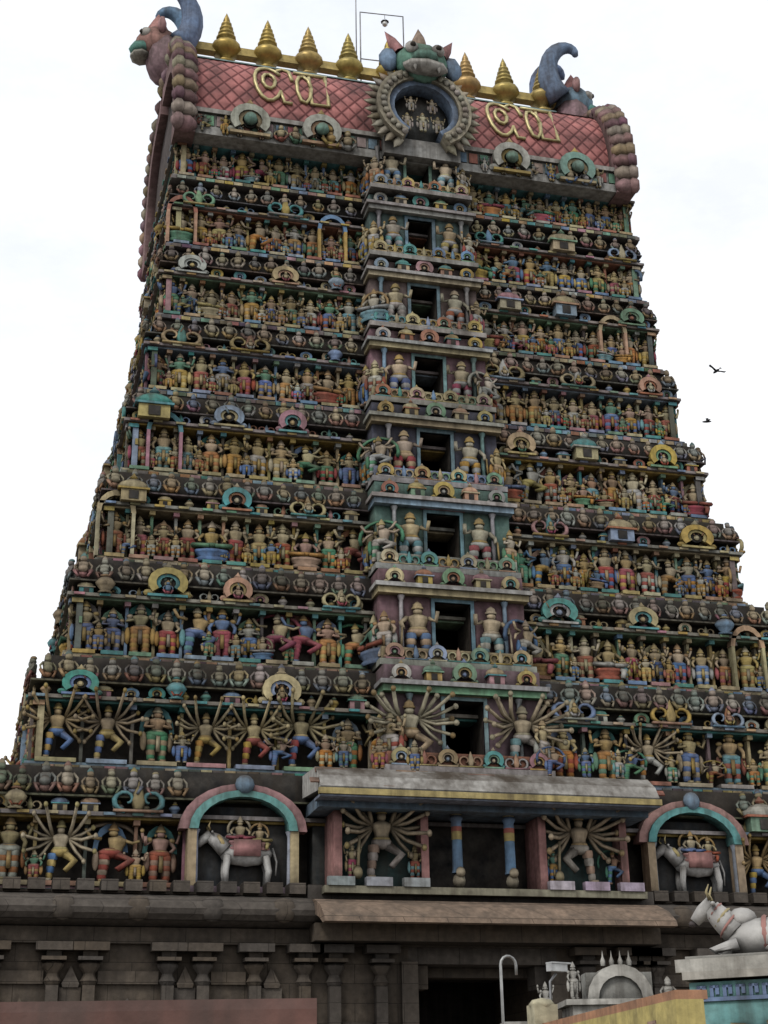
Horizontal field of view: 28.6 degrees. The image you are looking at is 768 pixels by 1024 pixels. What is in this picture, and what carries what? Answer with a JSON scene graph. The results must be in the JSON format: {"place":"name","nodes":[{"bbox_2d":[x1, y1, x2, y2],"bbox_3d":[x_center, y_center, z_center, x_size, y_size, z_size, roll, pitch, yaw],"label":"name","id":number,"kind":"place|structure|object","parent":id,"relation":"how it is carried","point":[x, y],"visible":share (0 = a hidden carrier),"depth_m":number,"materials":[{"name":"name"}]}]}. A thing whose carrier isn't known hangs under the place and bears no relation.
{"place":"outdoors","nodes":[
{"label":"outdoors","id":0,"kind":"place"},
{"bbox_2d":[0,0,767,763],"label":"sky","id":1,"kind":"structure","parent":0,"point":[689,78],"materials":[{"name":"white"}]},
{"bbox_2d":[709,365,725,373],"bbox_3d":[13.254,-5.682,59.970,0.482,0.219,0.729,-17,-27,33],"label":"bird","id":2,"kind":"object","parent":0,"point":[715,370],"visible":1,"depth_m":59.95},
{"label":"ground","id":3,"kind":"structure","parent":0,"visible":0},
{"bbox_2d":[0,990,707,1023],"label":"compound wall","id":4,"kind":"structure","parent":3,"relation":"on","point":[678,1007],"depth_m":7.46,"materials":[{"name":"paint"}]},
{"bbox_2d":[0,876,767,1023],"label":"temple base","id":5,"kind":"object","parent":3,"relation":"on","point":[359,959],"visible":0.77,"depth_m":43.81,"materials":[{"name":"grey stone"}]},
{"bbox_2d":[0,0,767,900],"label":"gopuram tiers","id":6,"kind":"object","parent":5,"relation":"on","point":[408,554],"visible":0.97,"depth_m":53.17,"materials":[{"name":"paint"}]},
{"bbox_2d":[196,58,608,166],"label":"roof","id":7,"kind":"structure","parent":6,"relation":"on","point":[227,86],"depth_m":62.26,"materials":[{"name":"pink paint"}]},
{"bbox_2d":[195,14,560,142],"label":"gold roof ornaments","id":8,"kind":"object","parent":7,"relation":"on","point":[306,62],"visible":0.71,"depth_m":68.13},
{"bbox_2d":[355,0,517,1023],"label":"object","id":9,"kind":"object","parent":3,"relation":"on","point":[384,22],"visible":0.86,"depth_m":69.99,"materials":[{"name":"metal"}]},
{"bbox_2d":[501,951,767,1023],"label":"corner shrine","id":10,"kind":"object","parent":3,"relation":"on","point":[736,987],"visible":0.73,"depth_m":24.29,"materials":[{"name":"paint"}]},
{"bbox_2d":[546,961,570,999],"bbox_3d":[3.470,10.201,29.607,0.510,2.605,0.293,14,-27,-32],"label":"cctv camera","id":11,"kind":"object","parent":10,"relation":"attached to","point":[552,966],"visible":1,"depth_m":29.93,"materials":[{"name":"metal"}]},
{"bbox_2d":[685,884,767,958],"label":"nandi statue","id":12,"kind":"object","parent":10,"relation":"on","point":[742,931],"visible":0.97,"depth_m":24.59,"materials":[{"name":"paint"}]}
]}

